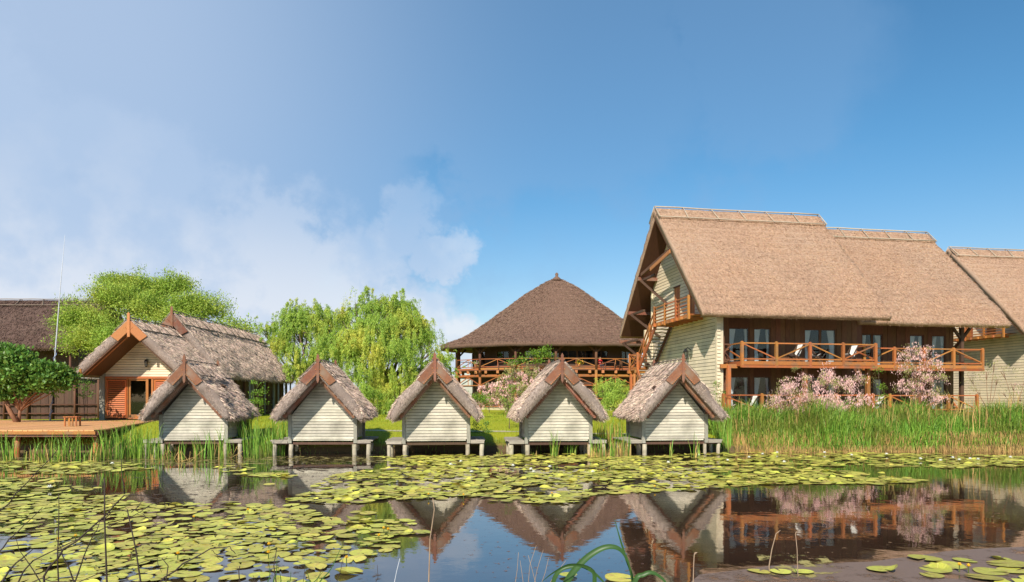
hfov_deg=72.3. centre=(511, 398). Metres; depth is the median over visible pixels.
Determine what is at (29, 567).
lily pad
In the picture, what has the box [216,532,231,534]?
lily pad
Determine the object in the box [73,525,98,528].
lily pad
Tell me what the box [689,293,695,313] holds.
door
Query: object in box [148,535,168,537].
lily pad
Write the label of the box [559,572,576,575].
lily pad
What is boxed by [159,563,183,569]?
lily pad
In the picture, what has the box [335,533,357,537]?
lily pad
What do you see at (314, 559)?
lily pad
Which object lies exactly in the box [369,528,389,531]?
lily pad
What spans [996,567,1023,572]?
lily pad
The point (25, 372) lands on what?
crooked tree
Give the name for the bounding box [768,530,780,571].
tall stalk
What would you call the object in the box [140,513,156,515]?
lily pad
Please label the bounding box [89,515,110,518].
lily pad
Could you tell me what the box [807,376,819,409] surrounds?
door
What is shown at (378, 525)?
lily pad
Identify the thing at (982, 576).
lily pad
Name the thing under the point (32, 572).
lily pad
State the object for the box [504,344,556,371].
terrace creeper
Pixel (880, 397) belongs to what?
deck chair
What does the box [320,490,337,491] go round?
lily pad
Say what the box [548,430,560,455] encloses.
cattail clump
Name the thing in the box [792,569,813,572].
lily pad
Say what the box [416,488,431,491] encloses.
lily pad
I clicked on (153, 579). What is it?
lily pad
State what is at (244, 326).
distant tree
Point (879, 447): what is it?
dry reed fringe
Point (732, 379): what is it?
door
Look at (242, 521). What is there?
lily pad
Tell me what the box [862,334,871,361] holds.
door
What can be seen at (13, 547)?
lily pad
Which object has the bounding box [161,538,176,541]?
lily pad
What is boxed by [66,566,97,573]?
lily pad
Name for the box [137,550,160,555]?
lily pad
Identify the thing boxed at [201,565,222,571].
lily pad
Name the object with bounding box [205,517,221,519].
lily pad
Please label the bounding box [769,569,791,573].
lily pad
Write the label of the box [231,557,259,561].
lily pad
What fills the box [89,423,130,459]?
cattail clump
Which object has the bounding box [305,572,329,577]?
lily pad
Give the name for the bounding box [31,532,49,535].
lily pad
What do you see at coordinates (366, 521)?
lily pad
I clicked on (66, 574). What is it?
lily pad
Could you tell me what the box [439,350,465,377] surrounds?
terrace creeper
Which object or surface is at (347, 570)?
lily pad
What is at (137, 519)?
lily pad
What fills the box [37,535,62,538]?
lily pad
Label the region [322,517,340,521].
lily pad
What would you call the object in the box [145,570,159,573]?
lily pad
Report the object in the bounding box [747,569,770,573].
lily pad
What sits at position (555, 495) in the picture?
lily pad
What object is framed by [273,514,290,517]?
lily pad
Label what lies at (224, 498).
pond film
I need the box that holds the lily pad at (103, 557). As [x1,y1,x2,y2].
[98,555,115,558]
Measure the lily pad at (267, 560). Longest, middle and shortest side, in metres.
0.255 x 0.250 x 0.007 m
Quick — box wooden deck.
[0,420,156,452]
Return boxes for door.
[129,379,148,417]
[674,287,680,317]
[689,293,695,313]
[729,327,748,361]
[731,376,748,407]
[753,327,770,360]
[753,376,770,409]
[804,328,819,361]
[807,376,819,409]
[820,329,835,361]
[820,376,835,411]
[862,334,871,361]
[870,379,871,407]
[872,334,882,364]
[872,378,882,407]
[910,334,923,364]
[932,335,945,364]
[932,378,945,410]
[987,328,995,334]
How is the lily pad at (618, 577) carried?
on the pond film at (538, 534)
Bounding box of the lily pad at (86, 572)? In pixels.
[78,571,97,574]
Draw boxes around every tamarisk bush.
[764,361,878,414]
[890,342,957,406]
[960,359,1005,406]
[988,363,1023,405]
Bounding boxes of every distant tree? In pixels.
[212,307,264,332]
[227,320,252,332]
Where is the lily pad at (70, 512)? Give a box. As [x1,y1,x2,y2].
[62,512,79,513]
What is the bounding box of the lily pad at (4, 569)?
[0,567,8,572]
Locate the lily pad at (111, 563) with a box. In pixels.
[107,562,122,564]
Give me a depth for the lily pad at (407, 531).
11.94 m
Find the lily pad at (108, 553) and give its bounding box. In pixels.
[99,552,116,555]
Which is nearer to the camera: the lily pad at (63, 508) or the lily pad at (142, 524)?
the lily pad at (142, 524)
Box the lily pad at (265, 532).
[254,531,272,534]
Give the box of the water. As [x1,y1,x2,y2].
[0,450,1023,581]
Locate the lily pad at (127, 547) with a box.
[119,545,133,548]
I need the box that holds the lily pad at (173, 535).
[166,533,182,536]
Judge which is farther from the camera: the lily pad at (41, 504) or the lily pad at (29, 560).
the lily pad at (41, 504)
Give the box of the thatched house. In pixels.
[76,306,294,419]
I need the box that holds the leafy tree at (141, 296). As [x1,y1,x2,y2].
[38,264,238,358]
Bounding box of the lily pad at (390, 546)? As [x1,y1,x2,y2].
[381,544,400,548]
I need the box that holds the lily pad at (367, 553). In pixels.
[364,552,377,554]
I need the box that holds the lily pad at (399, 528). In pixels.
[389,526,409,529]
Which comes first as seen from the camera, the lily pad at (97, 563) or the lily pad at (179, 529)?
the lily pad at (97, 563)
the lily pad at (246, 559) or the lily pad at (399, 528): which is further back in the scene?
the lily pad at (399, 528)
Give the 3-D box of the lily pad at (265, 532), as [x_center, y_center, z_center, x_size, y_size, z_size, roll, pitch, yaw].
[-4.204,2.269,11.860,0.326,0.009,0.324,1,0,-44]
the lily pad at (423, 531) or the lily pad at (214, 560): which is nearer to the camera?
the lily pad at (214, 560)
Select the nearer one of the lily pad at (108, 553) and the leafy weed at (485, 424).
the lily pad at (108, 553)
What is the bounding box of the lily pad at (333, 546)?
[325,545,342,548]
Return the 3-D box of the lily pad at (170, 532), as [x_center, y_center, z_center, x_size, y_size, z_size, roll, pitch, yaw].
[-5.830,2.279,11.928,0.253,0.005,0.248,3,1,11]
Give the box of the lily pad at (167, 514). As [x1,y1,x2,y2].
[158,513,173,515]
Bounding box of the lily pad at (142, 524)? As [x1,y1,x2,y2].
[133,522,155,525]
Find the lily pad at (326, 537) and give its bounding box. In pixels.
[314,534,335,540]
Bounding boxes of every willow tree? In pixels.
[252,297,359,392]
[307,285,452,414]
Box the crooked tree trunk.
[3,388,18,421]
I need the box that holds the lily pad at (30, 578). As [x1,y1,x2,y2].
[10,575,48,581]
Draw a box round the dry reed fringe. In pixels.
[731,429,1023,452]
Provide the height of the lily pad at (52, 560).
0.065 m
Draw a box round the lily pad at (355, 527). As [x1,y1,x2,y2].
[348,524,363,529]
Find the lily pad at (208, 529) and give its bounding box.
[202,528,219,530]
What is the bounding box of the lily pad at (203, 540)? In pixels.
[192,539,210,542]
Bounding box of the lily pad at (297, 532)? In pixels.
[288,531,307,533]
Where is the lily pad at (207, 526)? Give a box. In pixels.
[199,525,215,527]
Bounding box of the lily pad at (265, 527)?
[261,526,278,528]
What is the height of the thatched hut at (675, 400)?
4.825 m
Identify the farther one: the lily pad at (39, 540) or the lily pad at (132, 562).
the lily pad at (39, 540)
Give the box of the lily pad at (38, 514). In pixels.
[26,513,48,515]
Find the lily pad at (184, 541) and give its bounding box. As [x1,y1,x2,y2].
[177,540,193,542]
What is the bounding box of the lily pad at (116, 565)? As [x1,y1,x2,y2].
[107,563,125,568]
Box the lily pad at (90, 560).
[76,559,95,561]
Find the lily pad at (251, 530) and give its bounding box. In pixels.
[243,529,258,531]
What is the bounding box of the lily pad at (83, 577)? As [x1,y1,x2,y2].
[67,574,101,579]
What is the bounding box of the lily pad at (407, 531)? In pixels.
[399,529,412,534]
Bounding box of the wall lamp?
[683,347,690,358]
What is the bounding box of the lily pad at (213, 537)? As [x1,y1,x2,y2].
[205,535,225,539]
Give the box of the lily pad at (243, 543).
[235,542,252,544]
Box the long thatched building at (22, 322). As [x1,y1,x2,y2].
[0,298,119,382]
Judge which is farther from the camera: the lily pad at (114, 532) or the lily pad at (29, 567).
the lily pad at (114, 532)
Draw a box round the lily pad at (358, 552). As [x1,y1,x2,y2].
[349,549,372,554]
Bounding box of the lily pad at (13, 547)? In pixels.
[2,546,29,549]
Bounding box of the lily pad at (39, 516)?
[28,515,52,518]
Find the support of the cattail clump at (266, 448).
in the water
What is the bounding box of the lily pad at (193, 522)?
[189,521,210,523]
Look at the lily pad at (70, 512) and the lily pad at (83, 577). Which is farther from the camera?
the lily pad at (70, 512)
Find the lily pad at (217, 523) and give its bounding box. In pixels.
[209,522,227,525]
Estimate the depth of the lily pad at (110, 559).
9.98 m
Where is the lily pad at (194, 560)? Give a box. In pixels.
[183,558,202,562]
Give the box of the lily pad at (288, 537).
[279,536,297,538]
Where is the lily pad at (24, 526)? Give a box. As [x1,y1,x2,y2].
[14,524,38,527]
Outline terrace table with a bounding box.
[604,362,615,368]
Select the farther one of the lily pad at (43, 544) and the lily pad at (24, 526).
the lily pad at (24, 526)
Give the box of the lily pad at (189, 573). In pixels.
[170,571,202,576]
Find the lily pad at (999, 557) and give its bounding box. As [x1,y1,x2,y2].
[991,556,1011,559]
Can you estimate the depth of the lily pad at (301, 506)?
14.64 m
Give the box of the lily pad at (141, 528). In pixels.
[132,526,145,530]
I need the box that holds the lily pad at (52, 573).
[39,569,71,576]
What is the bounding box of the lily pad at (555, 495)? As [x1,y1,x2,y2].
[547,493,563,497]
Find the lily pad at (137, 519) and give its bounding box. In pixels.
[131,517,151,521]
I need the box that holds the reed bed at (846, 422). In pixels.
[708,395,1023,452]
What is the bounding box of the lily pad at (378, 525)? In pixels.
[370,523,385,526]
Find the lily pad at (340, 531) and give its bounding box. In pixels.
[329,529,347,533]
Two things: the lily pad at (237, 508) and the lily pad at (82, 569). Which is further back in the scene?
the lily pad at (237, 508)
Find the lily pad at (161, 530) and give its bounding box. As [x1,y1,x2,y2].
[154,529,174,532]
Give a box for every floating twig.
[277,465,328,468]
[330,477,381,481]
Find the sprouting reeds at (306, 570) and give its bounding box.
[267,544,342,581]
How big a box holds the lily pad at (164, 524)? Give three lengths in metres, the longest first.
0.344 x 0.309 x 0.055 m
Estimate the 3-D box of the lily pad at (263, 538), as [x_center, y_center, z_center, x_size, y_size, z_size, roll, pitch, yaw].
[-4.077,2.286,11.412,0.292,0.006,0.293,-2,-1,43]
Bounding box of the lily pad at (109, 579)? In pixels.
[102,578,118,581]
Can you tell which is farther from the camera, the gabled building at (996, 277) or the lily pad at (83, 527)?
the gabled building at (996, 277)
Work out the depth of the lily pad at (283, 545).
10.83 m
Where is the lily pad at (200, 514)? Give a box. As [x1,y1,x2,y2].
[192,512,212,515]
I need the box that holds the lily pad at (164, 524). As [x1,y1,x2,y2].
[156,521,173,525]
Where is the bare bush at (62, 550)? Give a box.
[0,449,235,581]
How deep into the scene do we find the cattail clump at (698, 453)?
27.70 m
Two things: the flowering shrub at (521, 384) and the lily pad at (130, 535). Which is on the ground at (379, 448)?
the flowering shrub at (521, 384)
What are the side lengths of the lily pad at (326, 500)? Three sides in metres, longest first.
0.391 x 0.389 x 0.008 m
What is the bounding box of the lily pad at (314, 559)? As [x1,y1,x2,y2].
[298,556,326,563]
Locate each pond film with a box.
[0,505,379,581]
[6,456,490,464]
[136,474,327,535]
[225,462,422,487]
[463,509,658,580]
[692,547,1023,581]
[739,501,1022,558]
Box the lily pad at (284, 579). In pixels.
[274,575,296,581]
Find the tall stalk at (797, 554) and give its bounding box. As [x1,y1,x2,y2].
[795,531,798,576]
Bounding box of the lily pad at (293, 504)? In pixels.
[282,503,298,505]
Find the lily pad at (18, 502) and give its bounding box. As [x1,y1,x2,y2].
[11,501,29,503]
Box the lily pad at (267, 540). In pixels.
[256,539,272,541]
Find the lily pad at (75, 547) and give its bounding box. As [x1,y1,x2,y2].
[66,545,87,549]
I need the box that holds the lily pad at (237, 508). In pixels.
[229,507,246,509]
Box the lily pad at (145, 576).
[128,574,152,580]
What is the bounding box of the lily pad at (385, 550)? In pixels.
[378,548,392,551]
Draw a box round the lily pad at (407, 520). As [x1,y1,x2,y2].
[399,519,415,521]
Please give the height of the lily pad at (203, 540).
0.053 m
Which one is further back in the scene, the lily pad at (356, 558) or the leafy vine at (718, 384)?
the leafy vine at (718, 384)
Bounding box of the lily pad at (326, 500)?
[317,499,334,501]
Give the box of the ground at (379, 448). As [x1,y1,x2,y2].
[0,401,1023,452]
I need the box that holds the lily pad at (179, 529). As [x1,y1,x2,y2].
[170,528,187,530]
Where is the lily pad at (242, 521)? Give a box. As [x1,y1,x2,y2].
[232,520,249,522]
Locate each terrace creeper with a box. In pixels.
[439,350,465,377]
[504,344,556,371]
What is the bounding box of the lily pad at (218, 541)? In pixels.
[212,540,230,542]
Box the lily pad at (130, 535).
[117,533,144,537]
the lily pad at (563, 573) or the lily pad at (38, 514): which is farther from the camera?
the lily pad at (38, 514)
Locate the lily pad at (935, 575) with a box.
[920,572,944,577]
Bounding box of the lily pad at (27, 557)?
[18,556,33,559]
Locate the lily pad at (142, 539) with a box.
[135,538,152,541]
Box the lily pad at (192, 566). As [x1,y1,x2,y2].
[181,565,200,568]
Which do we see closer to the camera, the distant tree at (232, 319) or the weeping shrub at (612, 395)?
the weeping shrub at (612, 395)
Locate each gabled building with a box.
[619,206,892,412]
[827,227,1011,413]
[945,246,1023,411]
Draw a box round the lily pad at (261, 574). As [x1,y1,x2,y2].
[248,572,270,577]
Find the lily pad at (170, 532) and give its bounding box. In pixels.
[162,531,176,533]
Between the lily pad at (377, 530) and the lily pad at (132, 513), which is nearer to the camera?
the lily pad at (377, 530)
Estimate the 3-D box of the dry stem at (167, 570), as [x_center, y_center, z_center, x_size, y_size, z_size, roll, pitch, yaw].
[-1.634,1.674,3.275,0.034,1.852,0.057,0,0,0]
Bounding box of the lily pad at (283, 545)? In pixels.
[275,544,295,547]
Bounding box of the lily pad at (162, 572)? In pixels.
[155,570,177,574]
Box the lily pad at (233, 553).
[225,550,247,554]
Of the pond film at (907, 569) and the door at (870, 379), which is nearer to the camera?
the pond film at (907, 569)
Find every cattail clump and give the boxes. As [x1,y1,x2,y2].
[0,431,21,461]
[23,442,42,461]
[34,433,64,462]
[53,430,80,461]
[79,437,107,460]
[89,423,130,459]
[106,421,146,458]
[124,426,166,458]
[150,440,169,459]
[167,441,188,459]
[188,435,208,459]
[204,425,226,459]
[223,438,234,457]
[232,409,254,440]
[234,417,264,458]
[253,421,287,454]
[269,410,287,437]
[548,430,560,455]
[564,441,578,454]
[587,435,610,456]
[592,417,624,443]
[606,430,630,455]
[685,431,699,456]
[711,411,735,451]
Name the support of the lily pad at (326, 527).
on the water
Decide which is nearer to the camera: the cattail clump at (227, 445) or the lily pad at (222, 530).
the lily pad at (222, 530)
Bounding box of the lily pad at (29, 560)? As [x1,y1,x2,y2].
[22,558,41,562]
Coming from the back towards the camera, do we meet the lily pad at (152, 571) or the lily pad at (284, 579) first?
the lily pad at (152, 571)
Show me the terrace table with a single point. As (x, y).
(609, 362)
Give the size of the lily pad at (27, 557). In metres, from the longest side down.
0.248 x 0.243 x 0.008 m
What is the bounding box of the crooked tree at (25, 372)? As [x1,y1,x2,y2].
[0,339,83,421]
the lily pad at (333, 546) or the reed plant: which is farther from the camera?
the lily pad at (333, 546)
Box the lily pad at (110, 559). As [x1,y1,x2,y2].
[101,558,117,560]
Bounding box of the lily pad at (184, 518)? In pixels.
[175,517,191,519]
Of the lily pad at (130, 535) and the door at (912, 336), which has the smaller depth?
the lily pad at (130, 535)
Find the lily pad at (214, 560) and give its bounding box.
[199,557,223,564]
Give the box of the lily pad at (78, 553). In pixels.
[65,551,92,557]
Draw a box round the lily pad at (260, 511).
[255,510,274,512]
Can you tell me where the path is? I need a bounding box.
[365,430,625,433]
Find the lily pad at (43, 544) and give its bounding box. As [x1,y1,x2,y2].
[28,541,59,547]
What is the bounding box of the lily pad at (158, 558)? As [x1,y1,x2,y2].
[144,557,165,559]
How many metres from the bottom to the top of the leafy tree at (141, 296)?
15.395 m
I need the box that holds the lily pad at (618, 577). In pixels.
[605,573,630,581]
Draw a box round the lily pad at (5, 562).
[0,560,22,566]
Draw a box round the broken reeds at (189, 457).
[178,448,204,461]
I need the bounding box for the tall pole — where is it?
[49,238,64,420]
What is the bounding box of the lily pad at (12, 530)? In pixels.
[4,528,24,532]
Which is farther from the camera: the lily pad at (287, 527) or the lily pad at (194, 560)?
the lily pad at (287, 527)
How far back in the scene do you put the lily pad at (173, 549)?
10.53 m
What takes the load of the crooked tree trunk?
part of the crooked tree at (25, 372)
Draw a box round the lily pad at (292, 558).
[283,556,302,560]
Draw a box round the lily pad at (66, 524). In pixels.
[59,522,75,525]
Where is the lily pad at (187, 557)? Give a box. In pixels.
[182,556,195,558]
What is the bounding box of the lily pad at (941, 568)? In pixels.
[919,563,952,572]
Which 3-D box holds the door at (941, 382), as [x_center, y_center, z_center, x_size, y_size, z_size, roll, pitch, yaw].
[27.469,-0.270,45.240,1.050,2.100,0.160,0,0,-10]
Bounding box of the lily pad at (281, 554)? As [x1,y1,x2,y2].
[266,551,290,557]
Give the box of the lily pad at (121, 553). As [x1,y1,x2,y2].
[114,552,130,555]
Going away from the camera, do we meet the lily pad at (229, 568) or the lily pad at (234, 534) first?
the lily pad at (229, 568)
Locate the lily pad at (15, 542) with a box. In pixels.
[7,541,26,544]
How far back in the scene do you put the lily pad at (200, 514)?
13.83 m
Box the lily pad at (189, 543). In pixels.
[181,542,197,545]
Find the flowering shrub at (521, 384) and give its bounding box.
[486,362,541,412]
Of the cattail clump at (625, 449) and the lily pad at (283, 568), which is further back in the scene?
the cattail clump at (625, 449)
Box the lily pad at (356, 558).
[339,555,366,562]
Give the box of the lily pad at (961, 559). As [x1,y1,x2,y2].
[952,557,976,561]
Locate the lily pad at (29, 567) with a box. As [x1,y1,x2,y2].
[11,565,39,570]
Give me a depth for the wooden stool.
33.59 m
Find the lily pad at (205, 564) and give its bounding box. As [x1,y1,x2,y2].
[200,563,212,566]
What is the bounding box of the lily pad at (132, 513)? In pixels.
[125,512,143,515]
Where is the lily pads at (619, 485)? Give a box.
[591,482,641,487]
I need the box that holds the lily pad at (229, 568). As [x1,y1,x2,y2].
[224,567,236,570]
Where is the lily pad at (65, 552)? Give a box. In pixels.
[58,550,74,553]
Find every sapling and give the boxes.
[76,377,95,419]
[247,379,271,420]
[365,387,390,416]
[493,373,518,428]
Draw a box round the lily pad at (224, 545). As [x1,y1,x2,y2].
[218,543,238,548]
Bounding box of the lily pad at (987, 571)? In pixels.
[973,567,1008,574]
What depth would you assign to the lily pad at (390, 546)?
10.84 m
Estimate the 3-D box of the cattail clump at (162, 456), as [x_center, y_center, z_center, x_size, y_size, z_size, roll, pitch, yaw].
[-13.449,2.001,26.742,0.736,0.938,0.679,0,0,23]
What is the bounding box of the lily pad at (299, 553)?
[293,552,308,554]
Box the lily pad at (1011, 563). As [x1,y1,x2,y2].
[986,560,1023,566]
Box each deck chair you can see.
[745,396,758,408]
[787,344,803,361]
[806,346,822,361]
[845,345,857,361]
[870,396,884,405]
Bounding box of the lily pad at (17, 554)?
[1,552,26,556]
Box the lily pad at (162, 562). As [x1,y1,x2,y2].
[153,559,179,565]
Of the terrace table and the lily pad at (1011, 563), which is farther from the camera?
the terrace table
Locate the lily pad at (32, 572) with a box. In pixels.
[24,569,42,573]
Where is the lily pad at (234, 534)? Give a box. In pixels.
[227,533,247,535]
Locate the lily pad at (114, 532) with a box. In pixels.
[106,531,125,533]
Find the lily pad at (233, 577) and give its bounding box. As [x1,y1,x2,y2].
[218,574,245,579]
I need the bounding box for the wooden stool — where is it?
[63,416,81,425]
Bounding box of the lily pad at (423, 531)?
[414,530,430,533]
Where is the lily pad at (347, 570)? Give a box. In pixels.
[335,567,362,573]
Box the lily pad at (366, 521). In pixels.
[360,520,377,522]
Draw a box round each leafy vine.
[711,379,726,405]
[870,367,891,408]
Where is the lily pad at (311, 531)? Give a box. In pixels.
[302,528,321,532]
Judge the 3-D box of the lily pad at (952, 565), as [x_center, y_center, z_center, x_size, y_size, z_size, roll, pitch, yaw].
[5.988,2.282,9.619,0.443,0.010,0.451,-2,2,-27]
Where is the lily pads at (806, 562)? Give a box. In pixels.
[758,555,837,577]
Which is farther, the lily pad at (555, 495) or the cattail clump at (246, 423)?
the cattail clump at (246, 423)
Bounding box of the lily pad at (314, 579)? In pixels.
[296,578,326,581]
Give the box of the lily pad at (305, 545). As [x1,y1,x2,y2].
[301,544,315,546]
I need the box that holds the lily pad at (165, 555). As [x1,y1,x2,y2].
[158,553,174,557]
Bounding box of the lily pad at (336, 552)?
[329,550,348,553]
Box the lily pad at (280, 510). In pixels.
[272,508,290,512]
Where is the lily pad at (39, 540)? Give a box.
[28,539,49,541]
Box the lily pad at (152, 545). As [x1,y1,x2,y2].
[141,544,158,546]
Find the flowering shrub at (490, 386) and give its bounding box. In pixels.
[476,382,502,412]
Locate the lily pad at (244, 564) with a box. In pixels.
[227,561,254,567]
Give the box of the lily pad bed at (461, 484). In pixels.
[0,451,1023,581]
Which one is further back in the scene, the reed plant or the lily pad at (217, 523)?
the lily pad at (217, 523)
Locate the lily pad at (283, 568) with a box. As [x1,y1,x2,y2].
[272,566,288,570]
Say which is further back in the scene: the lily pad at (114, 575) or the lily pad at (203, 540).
the lily pad at (203, 540)
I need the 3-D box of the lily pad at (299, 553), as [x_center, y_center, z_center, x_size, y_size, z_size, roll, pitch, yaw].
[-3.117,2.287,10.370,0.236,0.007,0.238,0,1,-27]
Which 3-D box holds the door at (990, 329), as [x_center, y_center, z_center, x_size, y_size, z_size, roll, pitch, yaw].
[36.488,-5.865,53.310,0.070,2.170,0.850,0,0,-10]
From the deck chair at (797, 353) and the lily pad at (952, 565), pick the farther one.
the deck chair at (797, 353)
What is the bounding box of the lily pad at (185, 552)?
[176,551,193,552]
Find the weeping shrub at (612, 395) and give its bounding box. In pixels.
[592,377,628,416]
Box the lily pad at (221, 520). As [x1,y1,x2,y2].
[209,519,227,521]
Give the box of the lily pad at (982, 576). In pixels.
[965,573,1005,579]
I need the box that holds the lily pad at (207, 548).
[199,546,222,550]
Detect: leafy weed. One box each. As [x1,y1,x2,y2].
[470,420,481,432]
[480,420,493,432]
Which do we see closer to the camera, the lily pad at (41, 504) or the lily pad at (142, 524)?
the lily pad at (142, 524)
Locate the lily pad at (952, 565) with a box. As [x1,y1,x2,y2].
[929,561,966,568]
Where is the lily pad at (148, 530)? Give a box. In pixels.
[141,528,159,531]
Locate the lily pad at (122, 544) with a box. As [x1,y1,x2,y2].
[114,541,138,546]
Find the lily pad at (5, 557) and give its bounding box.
[0,555,19,560]
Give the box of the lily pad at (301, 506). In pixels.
[290,505,307,508]
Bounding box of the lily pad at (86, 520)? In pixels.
[75,519,98,521]
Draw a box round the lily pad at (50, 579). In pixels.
[36,578,69,581]
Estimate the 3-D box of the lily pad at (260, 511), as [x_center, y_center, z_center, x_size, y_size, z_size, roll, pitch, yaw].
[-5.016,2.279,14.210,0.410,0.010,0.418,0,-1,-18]
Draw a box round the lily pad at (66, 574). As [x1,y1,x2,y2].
[56,572,77,576]
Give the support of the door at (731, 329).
in the gabled building at (737, 303)
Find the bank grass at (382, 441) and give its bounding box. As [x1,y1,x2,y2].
[0,435,1020,452]
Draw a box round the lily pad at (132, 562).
[124,560,149,565]
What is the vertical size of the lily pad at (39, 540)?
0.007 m
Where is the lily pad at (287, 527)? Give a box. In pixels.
[278,526,295,529]
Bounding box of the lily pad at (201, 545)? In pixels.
[189,544,211,549]
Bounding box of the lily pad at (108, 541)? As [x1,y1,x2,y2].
[98,540,112,542]
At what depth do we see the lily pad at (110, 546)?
10.63 m
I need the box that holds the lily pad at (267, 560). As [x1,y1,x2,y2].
[262,558,279,561]
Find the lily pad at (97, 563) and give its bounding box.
[90,561,104,564]
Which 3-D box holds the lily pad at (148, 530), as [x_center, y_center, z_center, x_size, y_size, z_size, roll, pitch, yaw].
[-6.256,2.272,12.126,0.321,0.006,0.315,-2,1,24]
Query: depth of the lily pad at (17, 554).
10.24 m
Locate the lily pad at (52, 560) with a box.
[41,558,73,562]
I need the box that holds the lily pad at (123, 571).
[118,570,132,572]
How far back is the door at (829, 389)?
41.40 m
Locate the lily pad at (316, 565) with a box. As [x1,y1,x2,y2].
[305,563,326,569]
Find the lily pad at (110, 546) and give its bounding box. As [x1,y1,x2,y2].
[87,543,114,552]
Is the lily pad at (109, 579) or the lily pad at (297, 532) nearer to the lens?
the lily pad at (109, 579)
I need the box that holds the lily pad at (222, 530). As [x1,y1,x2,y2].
[214,529,227,531]
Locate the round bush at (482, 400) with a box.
[468,391,493,408]
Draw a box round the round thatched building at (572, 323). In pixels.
[440,273,643,410]
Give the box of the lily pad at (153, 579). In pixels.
[138,578,161,580]
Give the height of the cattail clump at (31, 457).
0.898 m
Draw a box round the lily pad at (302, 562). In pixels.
[293,561,310,564]
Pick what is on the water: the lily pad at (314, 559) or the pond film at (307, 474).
the pond film at (307, 474)
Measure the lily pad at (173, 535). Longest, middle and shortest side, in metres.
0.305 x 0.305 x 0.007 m
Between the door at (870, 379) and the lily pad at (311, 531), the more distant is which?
the door at (870, 379)
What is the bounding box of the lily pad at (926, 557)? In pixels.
[907,554,942,560]
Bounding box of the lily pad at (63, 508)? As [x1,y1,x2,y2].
[53,507,72,509]
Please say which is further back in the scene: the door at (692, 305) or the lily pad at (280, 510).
the door at (692, 305)
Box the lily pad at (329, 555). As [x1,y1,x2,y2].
[319,553,340,556]
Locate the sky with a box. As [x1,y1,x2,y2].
[0,0,1023,395]
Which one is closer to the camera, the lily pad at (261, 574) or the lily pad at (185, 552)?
the lily pad at (261, 574)
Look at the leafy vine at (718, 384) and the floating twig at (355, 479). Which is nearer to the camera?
the floating twig at (355, 479)
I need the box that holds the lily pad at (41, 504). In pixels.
[32,502,49,505]
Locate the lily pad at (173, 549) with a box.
[161,547,182,553]
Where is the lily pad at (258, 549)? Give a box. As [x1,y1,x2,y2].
[248,546,275,551]
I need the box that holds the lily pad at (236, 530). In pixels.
[225,529,245,532]
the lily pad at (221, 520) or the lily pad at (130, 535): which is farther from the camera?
the lily pad at (221, 520)
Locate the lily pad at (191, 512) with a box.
[180,511,196,513]
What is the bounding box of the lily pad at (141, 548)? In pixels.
[133,547,150,550]
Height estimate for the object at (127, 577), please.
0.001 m
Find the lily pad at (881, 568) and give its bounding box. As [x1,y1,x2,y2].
[866,564,897,570]
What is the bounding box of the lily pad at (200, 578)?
[183,575,209,581]
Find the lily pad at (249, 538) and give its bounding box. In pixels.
[242,537,259,539]
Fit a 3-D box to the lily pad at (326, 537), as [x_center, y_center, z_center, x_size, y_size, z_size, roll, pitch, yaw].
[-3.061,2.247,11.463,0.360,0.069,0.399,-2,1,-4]
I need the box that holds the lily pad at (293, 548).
[283,547,300,549]
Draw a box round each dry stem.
[104,478,107,581]
[127,509,141,581]
[162,558,168,581]
[273,550,276,581]
[428,500,434,581]
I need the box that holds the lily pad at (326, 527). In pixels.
[313,526,331,528]
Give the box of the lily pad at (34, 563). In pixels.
[18,561,40,565]
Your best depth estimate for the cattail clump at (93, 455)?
26.04 m
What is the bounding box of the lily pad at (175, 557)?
[164,555,188,559]
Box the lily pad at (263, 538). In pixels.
[253,537,270,540]
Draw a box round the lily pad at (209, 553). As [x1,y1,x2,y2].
[193,550,219,556]
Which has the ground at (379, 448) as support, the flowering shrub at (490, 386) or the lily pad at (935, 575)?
the flowering shrub at (490, 386)
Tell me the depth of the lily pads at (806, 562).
9.58 m
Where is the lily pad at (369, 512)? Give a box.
[360,511,376,514]
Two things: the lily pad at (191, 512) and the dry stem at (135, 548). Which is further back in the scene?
the lily pad at (191, 512)
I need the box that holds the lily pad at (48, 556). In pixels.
[36,554,61,559]
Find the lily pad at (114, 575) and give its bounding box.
[104,573,127,578]
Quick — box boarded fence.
[0,377,98,419]
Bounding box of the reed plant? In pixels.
[543,522,665,581]
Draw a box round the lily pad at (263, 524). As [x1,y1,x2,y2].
[254,522,276,526]
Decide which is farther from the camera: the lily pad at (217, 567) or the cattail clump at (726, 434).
the cattail clump at (726, 434)
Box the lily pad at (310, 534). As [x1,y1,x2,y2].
[301,533,319,536]
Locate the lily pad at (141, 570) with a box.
[134,568,148,572]
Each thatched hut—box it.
[136,354,260,454]
[268,354,378,454]
[385,352,484,455]
[504,353,609,455]
[612,353,730,454]

